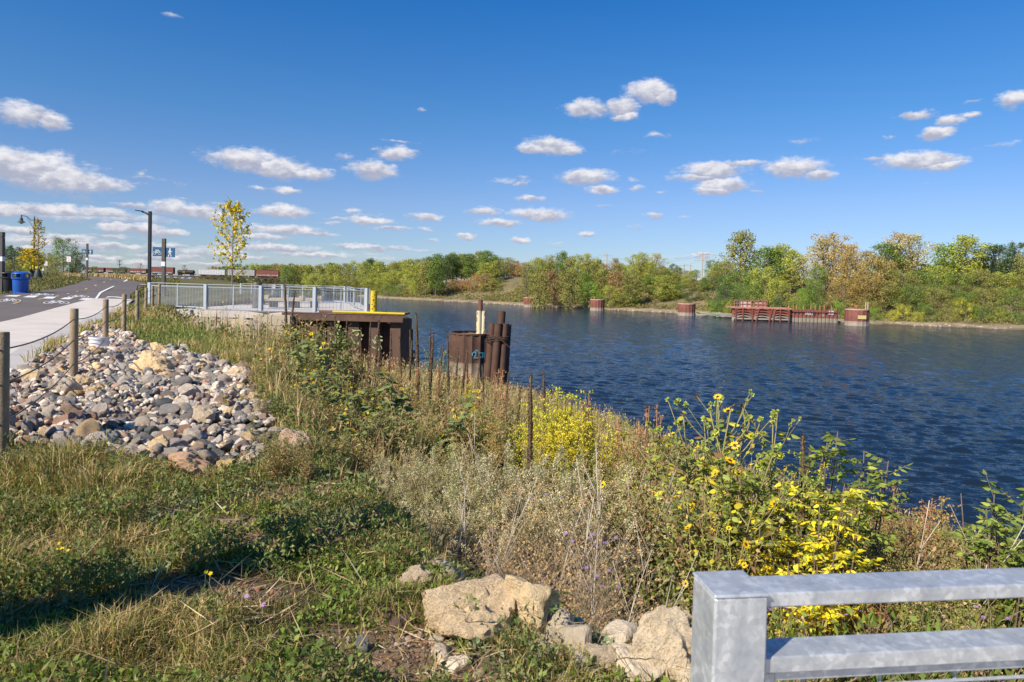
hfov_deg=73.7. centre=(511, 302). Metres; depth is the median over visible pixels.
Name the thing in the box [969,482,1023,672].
green sapling
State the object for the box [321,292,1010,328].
shore stones
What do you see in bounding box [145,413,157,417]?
cobble
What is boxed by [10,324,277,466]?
cobble heap
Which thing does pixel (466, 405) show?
wild sunflower
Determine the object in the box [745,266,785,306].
dense tree
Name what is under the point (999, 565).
goldenrod
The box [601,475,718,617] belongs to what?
aster bush
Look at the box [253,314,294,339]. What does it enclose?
retaining wall
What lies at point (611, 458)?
goldenrod
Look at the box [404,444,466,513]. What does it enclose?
mugwort bush
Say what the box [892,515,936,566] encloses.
goldenrod
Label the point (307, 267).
cottonwood
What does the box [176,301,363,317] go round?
overlook floor
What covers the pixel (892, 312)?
shrub
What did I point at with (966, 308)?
shrub
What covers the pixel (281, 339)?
aster bush
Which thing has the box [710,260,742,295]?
dense tree
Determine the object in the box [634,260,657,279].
cottonwood
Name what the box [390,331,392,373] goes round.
mullein
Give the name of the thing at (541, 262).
cottonwood
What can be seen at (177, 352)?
boulder
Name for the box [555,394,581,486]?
goldenrod
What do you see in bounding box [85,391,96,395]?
cobble
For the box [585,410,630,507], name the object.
goldenrod
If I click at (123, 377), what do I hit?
cobble
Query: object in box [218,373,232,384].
cobble
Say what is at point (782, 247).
cottonwood
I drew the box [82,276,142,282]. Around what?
trail
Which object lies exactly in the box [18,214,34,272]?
street lamp
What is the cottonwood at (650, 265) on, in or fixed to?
on the ground at (512, 284)
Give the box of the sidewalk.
[0,298,132,353]
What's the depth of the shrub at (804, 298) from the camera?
162.73 m
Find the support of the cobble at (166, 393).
on the cobble heap
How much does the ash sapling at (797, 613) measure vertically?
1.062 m
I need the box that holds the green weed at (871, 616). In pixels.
[816,604,909,681]
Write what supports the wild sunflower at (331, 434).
on the ground at (512, 284)
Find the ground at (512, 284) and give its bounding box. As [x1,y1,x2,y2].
[0,274,1023,681]
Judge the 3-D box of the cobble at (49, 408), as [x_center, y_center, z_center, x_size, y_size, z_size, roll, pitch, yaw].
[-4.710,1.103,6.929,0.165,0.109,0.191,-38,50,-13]
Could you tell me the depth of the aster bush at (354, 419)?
7.59 m
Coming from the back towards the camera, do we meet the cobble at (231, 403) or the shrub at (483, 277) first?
the shrub at (483, 277)
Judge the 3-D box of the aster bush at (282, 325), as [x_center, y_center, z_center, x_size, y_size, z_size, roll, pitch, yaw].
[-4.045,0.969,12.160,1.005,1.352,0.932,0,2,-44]
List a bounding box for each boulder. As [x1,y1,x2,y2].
[20,369,45,382]
[47,377,74,390]
[70,375,91,385]
[83,383,117,397]
[129,350,174,374]
[136,340,148,345]
[148,434,168,448]
[150,342,169,350]
[165,451,216,475]
[172,350,185,355]
[192,405,215,424]
[199,358,214,362]
[216,459,236,473]
[225,366,246,380]
[238,451,258,469]
[278,428,309,456]
[355,635,368,655]
[398,564,434,588]
[421,573,515,640]
[442,540,478,564]
[504,574,560,636]
[534,628,563,654]
[580,642,616,673]
[581,585,634,610]
[630,605,691,675]
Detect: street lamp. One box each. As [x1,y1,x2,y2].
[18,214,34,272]
[135,210,151,281]
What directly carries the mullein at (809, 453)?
on the ground at (512, 284)
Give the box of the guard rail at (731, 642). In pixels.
[690,568,1023,681]
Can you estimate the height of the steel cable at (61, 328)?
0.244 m
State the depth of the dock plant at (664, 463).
6.67 m
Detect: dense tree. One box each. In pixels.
[5,245,19,270]
[5,260,20,271]
[7,245,28,271]
[15,250,28,271]
[20,260,44,271]
[39,253,56,274]
[42,256,69,274]
[48,237,81,271]
[64,251,85,272]
[72,264,85,273]
[90,267,97,273]
[115,266,130,273]
[234,264,245,282]
[239,265,251,284]
[271,263,283,285]
[278,265,296,293]
[294,272,317,294]
[305,273,326,294]
[317,274,333,294]
[322,274,346,295]
[333,263,356,294]
[340,277,360,295]
[344,260,360,286]
[351,276,376,293]
[355,262,371,288]
[360,277,383,292]
[376,272,394,291]
[383,269,407,290]
[505,261,520,276]
[512,263,525,276]
[579,281,600,308]
[598,285,621,307]
[621,282,640,305]
[656,285,675,300]
[669,264,677,271]
[670,282,687,297]
[684,289,703,301]
[703,260,718,277]
[703,273,742,305]
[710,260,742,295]
[713,284,741,312]
[715,269,763,305]
[731,282,763,308]
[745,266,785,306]
[762,278,794,307]
[787,287,820,309]
[802,278,829,309]
[821,277,864,310]
[831,250,880,300]
[845,274,890,309]
[847,255,899,304]
[863,280,910,316]
[881,269,921,309]
[887,284,929,316]
[891,268,945,303]
[916,286,956,314]
[921,265,957,298]
[931,273,982,300]
[943,290,980,317]
[952,268,1003,303]
[967,287,1007,318]
[977,271,1023,301]
[988,287,1023,320]
[995,240,1023,287]
[1008,273,1023,309]
[1009,253,1023,292]
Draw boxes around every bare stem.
[416,472,441,545]
[443,454,468,560]
[451,499,483,565]
[462,409,507,531]
[479,471,540,570]
[483,525,515,574]
[551,459,591,588]
[566,498,600,610]
[569,503,602,633]
[580,449,632,591]
[612,524,651,621]
[618,444,655,583]
[620,451,679,609]
[665,550,698,606]
[896,500,940,608]
[939,525,1023,629]
[949,504,1009,623]
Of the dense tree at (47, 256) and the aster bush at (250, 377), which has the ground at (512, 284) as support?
the dense tree at (47, 256)
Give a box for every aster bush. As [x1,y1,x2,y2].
[241,350,254,363]
[243,371,256,383]
[248,320,319,361]
[249,332,276,359]
[251,363,281,382]
[251,394,268,413]
[251,430,267,442]
[254,434,285,481]
[255,350,289,380]
[257,430,293,482]
[259,429,279,453]
[261,314,331,365]
[261,323,300,367]
[263,390,293,420]
[272,349,323,396]
[274,431,317,481]
[276,425,301,449]
[278,383,314,421]
[282,320,353,365]
[285,346,342,407]
[289,439,318,482]
[291,363,351,416]
[292,328,368,391]
[294,325,335,349]
[297,329,345,372]
[298,392,346,434]
[298,428,320,455]
[313,430,343,461]
[314,394,361,443]
[317,351,368,394]
[318,367,368,408]
[323,349,372,392]
[327,430,366,473]
[331,398,389,452]
[333,378,384,417]
[337,433,381,480]
[353,359,407,405]
[355,402,409,463]
[360,382,404,439]
[364,387,417,432]
[378,408,426,466]
[385,375,431,430]
[398,403,469,472]
[413,376,456,427]
[418,405,486,472]
[439,409,517,466]
[470,408,523,482]
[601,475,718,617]
[602,473,695,618]
[627,502,758,627]
[655,497,832,636]
[657,493,798,626]
[842,528,946,632]
[848,521,959,626]
[894,539,1008,673]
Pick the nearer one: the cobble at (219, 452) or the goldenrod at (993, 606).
the goldenrod at (993, 606)
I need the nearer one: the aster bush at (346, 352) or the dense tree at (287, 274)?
the aster bush at (346, 352)
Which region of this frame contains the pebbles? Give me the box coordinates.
[142,481,509,681]
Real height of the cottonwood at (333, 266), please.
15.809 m
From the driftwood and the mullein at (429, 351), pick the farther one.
the driftwood
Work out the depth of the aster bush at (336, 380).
9.41 m
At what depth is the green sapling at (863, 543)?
4.61 m
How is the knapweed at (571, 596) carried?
on the ground at (512, 284)
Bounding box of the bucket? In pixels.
[88,336,109,346]
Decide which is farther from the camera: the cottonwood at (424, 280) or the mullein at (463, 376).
the cottonwood at (424, 280)
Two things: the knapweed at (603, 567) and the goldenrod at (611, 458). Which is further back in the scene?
the goldenrod at (611, 458)
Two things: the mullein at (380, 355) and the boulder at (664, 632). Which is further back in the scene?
the mullein at (380, 355)
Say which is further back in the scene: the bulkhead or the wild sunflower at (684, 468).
the bulkhead
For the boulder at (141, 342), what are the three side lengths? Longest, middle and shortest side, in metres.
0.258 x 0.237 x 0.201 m
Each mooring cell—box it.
[449,331,487,384]
[524,297,535,306]
[590,297,604,310]
[678,300,695,315]
[844,302,869,325]
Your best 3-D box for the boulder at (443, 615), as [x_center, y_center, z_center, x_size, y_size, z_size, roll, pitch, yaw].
[-0.188,1.419,3.092,0.451,0.339,0.341,-11,-2,-10]
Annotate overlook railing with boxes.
[147,282,368,311]
[240,283,345,302]
[346,286,369,311]
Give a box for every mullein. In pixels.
[283,280,287,339]
[290,290,295,331]
[344,320,347,362]
[357,328,361,374]
[359,337,362,372]
[368,322,370,371]
[374,318,379,385]
[376,341,380,393]
[377,326,381,377]
[387,348,391,395]
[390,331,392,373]
[398,337,402,390]
[408,340,412,394]
[409,330,411,388]
[411,329,414,372]
[415,312,419,409]
[428,333,433,398]
[429,329,431,388]
[439,343,443,379]
[446,334,449,393]
[455,348,458,401]
[461,346,468,407]
[466,354,468,394]
[476,362,479,401]
[481,364,484,401]
[504,372,508,431]
[517,387,520,447]
[526,373,532,515]
[542,371,545,430]
[799,434,806,570]
[800,450,811,525]
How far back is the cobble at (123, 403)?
7.82 m
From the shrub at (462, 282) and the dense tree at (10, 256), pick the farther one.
the shrub at (462, 282)
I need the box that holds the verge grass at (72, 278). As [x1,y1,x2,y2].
[0,274,179,298]
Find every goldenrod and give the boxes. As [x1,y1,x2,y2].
[409,416,436,460]
[421,403,455,452]
[458,381,478,422]
[461,403,501,477]
[468,392,506,443]
[479,414,513,494]
[495,392,542,467]
[505,399,548,480]
[512,425,558,495]
[516,391,572,493]
[533,384,573,486]
[544,411,591,488]
[554,389,598,486]
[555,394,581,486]
[573,411,615,480]
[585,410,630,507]
[597,439,643,507]
[604,426,657,503]
[605,447,666,521]
[629,437,663,501]
[777,449,847,615]
[806,533,879,632]
[810,491,860,570]
[839,567,905,681]
[845,528,903,571]
[853,485,918,562]
[855,496,920,613]
[858,548,903,633]
[868,538,935,632]
[879,519,930,610]
[883,558,958,679]
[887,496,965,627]
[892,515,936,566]
[892,541,952,676]
[926,565,1001,674]
[930,556,982,628]
[931,530,969,618]
[935,536,982,568]
[945,534,987,567]
[956,552,994,606]
[958,557,1023,681]
[967,527,1021,626]
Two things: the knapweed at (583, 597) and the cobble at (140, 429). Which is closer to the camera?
the knapweed at (583, 597)
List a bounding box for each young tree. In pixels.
[17,248,45,270]
[27,218,51,268]
[207,197,251,297]
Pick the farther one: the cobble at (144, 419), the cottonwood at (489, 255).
the cottonwood at (489, 255)
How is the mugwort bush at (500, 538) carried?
on the ground at (512, 284)
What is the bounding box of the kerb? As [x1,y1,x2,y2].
[10,307,121,376]
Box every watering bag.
[27,270,33,277]
[33,269,42,277]
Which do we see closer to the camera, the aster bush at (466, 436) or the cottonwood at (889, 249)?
the aster bush at (466, 436)
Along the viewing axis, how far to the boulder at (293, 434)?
5.98 m
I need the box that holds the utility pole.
[695,252,709,277]
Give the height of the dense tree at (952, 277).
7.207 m
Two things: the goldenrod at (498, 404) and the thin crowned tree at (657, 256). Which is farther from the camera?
the thin crowned tree at (657, 256)
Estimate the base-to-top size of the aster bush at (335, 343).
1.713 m
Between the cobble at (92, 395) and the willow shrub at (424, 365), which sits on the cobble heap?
the cobble at (92, 395)
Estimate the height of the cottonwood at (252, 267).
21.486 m
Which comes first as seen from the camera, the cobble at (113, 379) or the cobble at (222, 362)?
the cobble at (113, 379)
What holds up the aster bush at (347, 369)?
on the ground at (512, 284)
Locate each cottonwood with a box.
[222,266,243,282]
[244,263,261,283]
[256,264,268,283]
[261,264,275,285]
[277,264,305,293]
[294,264,323,291]
[313,264,327,291]
[320,263,350,291]
[360,258,379,287]
[366,261,389,288]
[378,263,401,282]
[388,261,407,284]
[398,258,419,288]
[403,263,424,296]
[412,260,436,295]
[421,256,441,281]
[425,259,447,295]
[429,253,446,278]
[434,254,460,281]
[444,252,463,280]
[452,254,471,278]
[456,252,480,279]
[470,251,485,272]
[472,262,501,282]
[475,250,496,274]
[488,260,507,278]
[490,255,504,272]
[527,258,548,286]
[527,272,554,307]
[537,270,565,306]
[538,260,558,300]
[552,268,584,308]
[554,251,567,271]
[557,258,578,292]
[577,259,595,298]
[577,271,594,304]
[583,260,603,292]
[589,268,614,298]
[593,258,602,278]
[603,269,625,304]
[608,263,630,288]
[612,274,649,306]
[627,263,644,282]
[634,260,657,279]
[640,261,660,283]
[640,276,656,294]
[647,274,679,300]
[669,273,683,285]
[672,266,688,278]
[679,275,690,288]
[687,278,699,289]
[688,271,698,278]
[699,277,709,291]
[705,265,722,277]
[706,271,724,289]
[712,229,763,286]
[741,245,792,294]
[766,243,799,287]
[774,249,807,293]
[866,241,912,284]
[924,242,963,281]
[932,234,995,285]
[967,243,1023,285]
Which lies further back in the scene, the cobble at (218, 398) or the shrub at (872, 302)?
the shrub at (872, 302)
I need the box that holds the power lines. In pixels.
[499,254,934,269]
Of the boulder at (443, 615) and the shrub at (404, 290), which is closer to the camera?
the boulder at (443, 615)
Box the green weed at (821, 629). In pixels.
[767,616,862,681]
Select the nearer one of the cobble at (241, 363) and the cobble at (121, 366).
the cobble at (121, 366)
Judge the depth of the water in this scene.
49.77 m
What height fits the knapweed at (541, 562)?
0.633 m
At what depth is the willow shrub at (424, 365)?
29.22 m
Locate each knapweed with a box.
[431,512,496,568]
[440,485,556,577]
[448,535,499,578]
[449,519,542,577]
[459,478,584,586]
[476,521,578,588]
[492,542,597,610]
[494,475,655,603]
[498,568,576,610]
[500,500,676,621]
[508,485,660,631]
[512,504,612,613]
[520,568,619,628]
[525,501,656,623]
[527,534,616,624]
[528,520,691,626]
[546,566,633,635]
[556,525,692,629]
[562,550,652,633]
[588,601,609,632]
[620,601,692,626]
[767,607,810,681]
[773,613,866,681]
[820,602,943,681]
[831,601,983,681]
[906,600,1022,681]
[910,599,1022,678]
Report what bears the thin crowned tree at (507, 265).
on the ground at (512, 284)
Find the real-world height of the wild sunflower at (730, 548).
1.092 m
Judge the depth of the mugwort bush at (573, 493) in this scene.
5.96 m
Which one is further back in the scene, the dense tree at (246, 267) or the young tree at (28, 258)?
the dense tree at (246, 267)
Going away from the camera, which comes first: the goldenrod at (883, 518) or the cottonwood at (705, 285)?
the goldenrod at (883, 518)
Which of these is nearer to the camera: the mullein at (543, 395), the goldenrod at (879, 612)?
the goldenrod at (879, 612)
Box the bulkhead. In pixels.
[282,310,411,370]
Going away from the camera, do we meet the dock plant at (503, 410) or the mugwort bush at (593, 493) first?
the mugwort bush at (593, 493)
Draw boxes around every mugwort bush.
[353,459,401,487]
[363,450,436,506]
[368,480,411,506]
[371,440,442,494]
[372,480,445,533]
[387,440,483,537]
[391,479,478,544]
[394,461,456,533]
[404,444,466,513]
[404,481,492,549]
[407,441,493,494]
[413,504,486,562]
[424,447,532,530]
[427,474,507,562]
[428,442,504,515]
[431,439,561,553]
[442,484,547,572]
[448,441,568,529]
[450,496,554,577]
[455,473,582,568]
[464,444,606,533]
[475,482,611,582]
[476,483,618,607]
[477,437,590,514]
[480,466,600,560]
[490,450,616,528]
[515,451,655,542]
[515,470,646,547]
[520,473,632,570]
[525,492,686,621]
[531,478,648,590]
[532,441,652,514]
[543,460,677,552]
[563,466,684,583]
[607,464,693,564]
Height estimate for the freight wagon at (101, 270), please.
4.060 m
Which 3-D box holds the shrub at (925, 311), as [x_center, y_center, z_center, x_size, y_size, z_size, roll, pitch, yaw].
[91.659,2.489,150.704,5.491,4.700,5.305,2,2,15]
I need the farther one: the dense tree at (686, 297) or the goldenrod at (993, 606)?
the dense tree at (686, 297)
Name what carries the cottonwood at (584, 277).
on the ground at (512, 284)
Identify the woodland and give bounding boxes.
[195,257,1023,289]
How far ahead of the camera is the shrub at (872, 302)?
155.13 m
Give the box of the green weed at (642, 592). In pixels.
[595,557,685,626]
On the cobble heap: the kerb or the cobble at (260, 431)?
the cobble at (260, 431)
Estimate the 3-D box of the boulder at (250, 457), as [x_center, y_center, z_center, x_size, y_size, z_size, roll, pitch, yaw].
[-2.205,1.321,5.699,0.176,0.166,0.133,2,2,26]
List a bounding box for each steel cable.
[0,288,156,350]
[0,295,155,385]
[0,301,158,425]
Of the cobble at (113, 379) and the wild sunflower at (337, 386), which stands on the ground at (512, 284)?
the wild sunflower at (337, 386)
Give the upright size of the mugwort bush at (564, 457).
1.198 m
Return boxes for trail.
[0,280,144,321]
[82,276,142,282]
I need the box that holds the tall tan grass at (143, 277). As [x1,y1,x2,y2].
[59,272,151,280]
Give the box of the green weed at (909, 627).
[845,603,952,681]
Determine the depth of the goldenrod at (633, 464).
6.44 m
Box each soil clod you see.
[372,605,396,622]
[388,614,414,634]
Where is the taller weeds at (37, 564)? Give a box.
[0,395,598,681]
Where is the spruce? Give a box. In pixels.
[985,260,998,291]
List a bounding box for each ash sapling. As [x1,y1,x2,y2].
[730,498,790,637]
[758,481,823,637]
[768,554,839,681]
[789,484,868,635]
[798,549,848,681]
[811,496,888,634]
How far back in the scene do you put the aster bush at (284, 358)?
9.87 m
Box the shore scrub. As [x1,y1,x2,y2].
[348,281,1022,324]
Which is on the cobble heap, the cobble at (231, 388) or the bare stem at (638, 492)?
the cobble at (231, 388)
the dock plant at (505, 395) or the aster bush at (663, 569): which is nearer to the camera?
the aster bush at (663, 569)
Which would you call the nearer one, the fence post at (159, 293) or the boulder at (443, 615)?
the boulder at (443, 615)
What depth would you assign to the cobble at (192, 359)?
11.48 m
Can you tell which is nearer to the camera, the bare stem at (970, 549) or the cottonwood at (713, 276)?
the bare stem at (970, 549)
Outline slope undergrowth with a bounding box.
[168,303,1021,681]
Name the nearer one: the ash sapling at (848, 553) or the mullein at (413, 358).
the ash sapling at (848, 553)
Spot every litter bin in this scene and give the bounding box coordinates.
[0,271,13,292]
[11,272,29,293]
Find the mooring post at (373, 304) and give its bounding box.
[370,291,377,311]
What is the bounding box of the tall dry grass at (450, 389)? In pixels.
[164,297,1023,681]
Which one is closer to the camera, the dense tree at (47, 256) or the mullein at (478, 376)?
the mullein at (478, 376)
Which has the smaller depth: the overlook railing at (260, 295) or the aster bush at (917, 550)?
the aster bush at (917, 550)
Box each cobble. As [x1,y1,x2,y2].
[10,378,20,383]
[10,414,15,425]
[10,429,15,439]
[11,405,23,412]
[13,421,21,429]
[15,434,42,447]
[16,410,27,419]
[17,364,32,369]
[20,388,35,392]
[20,400,39,410]
[21,381,31,389]
[21,420,33,431]
[23,410,42,419]
[23,415,38,429]
[29,395,43,401]
[34,427,49,438]
[35,371,48,382]
[40,403,53,413]
[41,412,52,418]
[43,416,52,426]
[44,392,59,399]
[49,368,63,374]
[50,409,82,426]
[52,356,65,365]
[53,435,74,449]
[55,360,66,365]
[57,396,73,400]
[60,380,82,394]
[61,401,82,413]
[62,423,72,427]
[66,430,77,436]
[67,390,83,396]
[68,399,77,404]
[72,419,84,429]
[76,418,102,437]
[79,439,90,448]
[84,431,115,443]
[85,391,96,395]
[85,412,99,420]
[87,394,97,398]
[89,402,101,407]
[91,347,106,354]
[91,402,109,413]
[91,442,105,451]
[97,352,111,358]
[99,398,111,404]
[102,420,118,428]
[106,375,118,382]
[109,353,124,359]
[114,363,128,369]
[115,419,124,426]
[117,375,135,391]
[117,443,127,453]
[118,400,129,408]
[118,414,136,418]
[119,383,131,390]
[121,343,133,347]
[122,445,137,457]
[126,367,136,373]
[128,374,141,378]
[131,432,153,444]
[131,436,143,444]
[132,410,142,416]
[134,415,151,426]
[136,448,148,457]
[137,426,146,432]
[139,387,154,397]
[141,374,154,383]
[142,367,153,375]
[144,426,159,434]
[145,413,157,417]
[148,438,188,459]
[150,375,161,383]
[150,397,172,406]
[150,420,157,425]
[150,443,161,455]
[154,430,177,439]
[154,453,167,462]
[158,424,178,428]
[159,403,180,416]
[160,391,173,397]
[160,447,182,459]
[164,416,174,423]
[168,372,182,377]
[171,360,179,367]
[171,367,183,372]
[172,376,191,386]
[172,398,189,403]
[175,355,187,359]
[177,424,191,433]
[178,383,198,396]
[179,403,192,413]
[180,411,192,419]
[181,434,196,443]
[182,429,201,440]
[185,352,197,357]
[186,357,197,361]
[189,444,207,456]
[191,381,201,385]
[192,448,202,455]
[197,449,218,464]
[199,439,212,449]
[200,392,210,398]
[201,365,213,371]
[201,426,208,438]
[204,353,215,361]
[207,423,222,433]
[208,371,215,377]
[211,448,225,456]
[213,393,228,401]
[215,412,228,422]
[216,359,230,364]
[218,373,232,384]
[220,455,235,459]
[221,400,235,406]
[221,442,232,451]
[225,386,237,395]
[227,435,244,441]
[230,411,244,423]
[230,417,240,423]
[233,430,243,435]
[234,440,249,450]
[235,360,251,369]
[240,431,258,438]
[240,444,255,450]
[241,407,251,414]
[245,425,255,430]
[246,414,258,420]
[246,422,261,428]
[248,392,258,398]
[251,429,264,433]
[256,444,266,453]
[257,431,272,441]
[258,413,269,419]
[268,427,283,432]
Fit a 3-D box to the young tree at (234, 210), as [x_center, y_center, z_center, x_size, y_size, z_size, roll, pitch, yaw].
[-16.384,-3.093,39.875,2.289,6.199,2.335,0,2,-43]
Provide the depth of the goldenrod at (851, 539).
4.99 m
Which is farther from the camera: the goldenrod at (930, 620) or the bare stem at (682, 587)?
the goldenrod at (930, 620)
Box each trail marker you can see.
[0,232,4,290]
[82,244,92,277]
[153,238,174,294]
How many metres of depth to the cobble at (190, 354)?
12.02 m
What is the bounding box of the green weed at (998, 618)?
[931,604,1023,681]
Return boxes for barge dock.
[726,300,837,322]
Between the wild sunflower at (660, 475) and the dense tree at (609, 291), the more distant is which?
the dense tree at (609, 291)
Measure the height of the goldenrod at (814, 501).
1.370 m
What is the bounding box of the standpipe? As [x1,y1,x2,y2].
[476,300,485,333]
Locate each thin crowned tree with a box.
[412,259,425,286]
[500,257,515,276]
[517,262,538,297]
[530,257,547,300]
[542,255,559,277]
[550,261,566,293]
[566,262,588,299]
[570,254,588,273]
[576,253,597,270]
[596,264,611,281]
[607,258,621,270]
[617,264,642,284]
[624,253,643,274]
[633,251,655,271]
[646,253,669,269]
[646,266,670,286]
[785,258,818,286]
[800,264,828,288]
[803,237,842,289]
[805,231,857,290]
[820,242,874,295]
[880,232,920,278]
[893,232,943,284]
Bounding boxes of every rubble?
[193,317,214,325]
[209,317,231,332]
[217,318,247,330]
[239,319,267,339]
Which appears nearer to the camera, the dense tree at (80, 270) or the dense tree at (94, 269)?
the dense tree at (80, 270)
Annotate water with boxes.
[167,277,1023,549]
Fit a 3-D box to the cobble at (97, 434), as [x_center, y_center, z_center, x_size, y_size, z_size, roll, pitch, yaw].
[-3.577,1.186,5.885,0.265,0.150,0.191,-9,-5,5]
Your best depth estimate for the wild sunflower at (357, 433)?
7.42 m
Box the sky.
[0,0,1023,282]
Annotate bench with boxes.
[264,295,304,307]
[286,295,321,307]
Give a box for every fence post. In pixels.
[0,331,9,455]
[69,308,78,375]
[102,299,108,336]
[121,294,126,330]
[135,290,138,321]
[144,288,147,310]
[151,286,153,306]
[158,284,160,305]
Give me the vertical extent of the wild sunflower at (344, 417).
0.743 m
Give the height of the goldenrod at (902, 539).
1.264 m
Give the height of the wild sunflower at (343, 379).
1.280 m
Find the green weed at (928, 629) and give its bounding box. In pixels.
[867,602,978,681]
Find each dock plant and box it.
[366,352,371,379]
[388,357,394,387]
[414,362,422,409]
[436,367,441,412]
[454,375,459,412]
[465,371,470,409]
[474,378,482,430]
[492,368,500,419]
[498,370,505,418]
[501,396,506,438]
[504,384,510,428]
[580,395,592,477]
[611,417,622,495]
[629,422,642,477]
[642,404,652,477]
[651,404,663,486]
[659,434,670,494]
[904,519,915,569]
[916,496,936,569]
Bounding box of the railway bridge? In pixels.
[151,275,288,287]
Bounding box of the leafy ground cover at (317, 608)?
[0,443,790,681]
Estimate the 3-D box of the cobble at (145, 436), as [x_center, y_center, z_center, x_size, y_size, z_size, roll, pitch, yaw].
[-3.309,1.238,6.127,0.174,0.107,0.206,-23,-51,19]
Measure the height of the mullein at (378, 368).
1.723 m
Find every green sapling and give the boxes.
[708,469,770,573]
[741,447,810,630]
[756,488,804,632]
[774,512,835,631]
[790,431,855,629]
[808,514,873,680]
[816,474,898,631]
[816,478,873,630]
[830,450,912,631]
[942,469,1023,676]
[967,507,1023,681]
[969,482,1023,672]
[990,524,1023,681]
[991,488,1023,680]
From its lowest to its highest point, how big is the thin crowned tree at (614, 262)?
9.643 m
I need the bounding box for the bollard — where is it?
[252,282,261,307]
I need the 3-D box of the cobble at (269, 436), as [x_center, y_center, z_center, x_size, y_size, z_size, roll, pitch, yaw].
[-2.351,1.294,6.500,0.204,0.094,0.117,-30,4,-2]
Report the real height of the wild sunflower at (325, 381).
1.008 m
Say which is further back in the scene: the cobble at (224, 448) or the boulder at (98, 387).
the boulder at (98, 387)
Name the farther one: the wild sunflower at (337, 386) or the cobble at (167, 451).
the wild sunflower at (337, 386)
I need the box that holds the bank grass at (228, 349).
[16,300,431,437]
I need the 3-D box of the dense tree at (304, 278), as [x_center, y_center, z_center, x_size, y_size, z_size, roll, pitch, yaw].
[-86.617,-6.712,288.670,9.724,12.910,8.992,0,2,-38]
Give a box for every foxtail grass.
[355,441,397,478]
[360,423,429,473]
[371,397,436,459]
[384,414,468,477]
[394,409,501,467]
[424,412,500,463]
[429,427,504,486]
[440,434,521,477]
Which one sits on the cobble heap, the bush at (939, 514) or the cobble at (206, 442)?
the cobble at (206, 442)
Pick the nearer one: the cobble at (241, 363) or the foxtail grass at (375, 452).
the foxtail grass at (375, 452)
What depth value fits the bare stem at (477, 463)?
5.68 m
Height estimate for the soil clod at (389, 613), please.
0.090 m
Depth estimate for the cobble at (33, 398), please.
7.96 m
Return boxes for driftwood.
[696,312,731,317]
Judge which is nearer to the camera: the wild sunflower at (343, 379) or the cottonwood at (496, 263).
the wild sunflower at (343, 379)
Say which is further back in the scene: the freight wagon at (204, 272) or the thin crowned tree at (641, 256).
the freight wagon at (204, 272)
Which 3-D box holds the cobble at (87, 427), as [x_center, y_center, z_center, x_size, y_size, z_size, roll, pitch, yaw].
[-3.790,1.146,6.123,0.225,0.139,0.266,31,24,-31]
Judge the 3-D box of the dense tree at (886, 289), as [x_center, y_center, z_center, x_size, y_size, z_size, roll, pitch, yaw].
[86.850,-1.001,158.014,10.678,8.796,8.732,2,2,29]
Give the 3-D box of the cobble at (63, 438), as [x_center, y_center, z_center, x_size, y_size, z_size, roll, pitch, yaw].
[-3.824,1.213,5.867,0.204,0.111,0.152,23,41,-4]
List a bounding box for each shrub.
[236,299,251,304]
[378,283,395,295]
[390,284,407,295]
[400,288,411,296]
[407,278,423,296]
[408,352,436,375]
[415,348,455,376]
[424,355,462,378]
[436,282,452,292]
[443,279,463,291]
[452,278,471,291]
[464,273,485,289]
[475,272,496,290]
[477,279,504,291]
[706,299,722,312]
[713,296,733,312]
[720,300,733,312]
[769,296,787,309]
[790,292,817,309]
[828,299,852,318]
[857,299,882,319]
[869,307,884,320]
[883,309,899,321]
[894,304,913,320]
[911,304,939,322]
[911,311,923,322]
[936,306,962,322]
[949,297,979,318]
[970,304,996,323]
[988,310,1013,323]
[1007,313,1023,323]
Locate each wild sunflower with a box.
[221,394,228,405]
[248,421,257,432]
[253,380,266,398]
[255,351,272,383]
[269,336,289,367]
[273,359,295,396]
[274,326,301,363]
[283,335,310,364]
[283,385,305,405]
[287,332,316,374]
[290,368,317,415]
[297,326,331,375]
[299,378,327,420]
[304,365,334,413]
[311,342,340,393]
[316,353,352,409]
[320,390,338,420]
[324,372,355,429]
[325,425,339,451]
[333,378,358,421]
[334,407,357,451]
[335,385,365,424]
[343,374,377,421]
[348,416,373,458]
[355,395,388,447]
[362,396,383,434]
[372,364,417,435]
[377,410,405,465]
[379,387,418,432]
[404,393,438,452]
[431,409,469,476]
[445,389,483,435]
[534,460,575,509]
[600,422,680,542]
[624,437,695,557]
[630,490,683,600]
[637,414,748,545]
[644,435,711,561]
[654,485,732,624]
[655,397,776,568]
[659,419,724,570]
[660,521,740,615]
[662,481,741,613]
[673,389,781,557]
[674,443,761,621]
[683,393,793,568]
[689,452,788,568]
[696,428,807,574]
[697,486,779,570]
[711,521,782,638]
[727,406,832,572]
[745,451,823,568]
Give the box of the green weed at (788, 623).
[766,606,837,681]
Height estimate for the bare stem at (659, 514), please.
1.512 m
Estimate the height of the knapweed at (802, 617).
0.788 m
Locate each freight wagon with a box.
[93,267,105,272]
[106,268,127,273]
[129,268,147,273]
[151,267,174,274]
[177,269,195,275]
[198,269,225,275]
[228,269,255,276]
[256,270,279,277]
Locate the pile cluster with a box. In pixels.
[484,311,511,389]

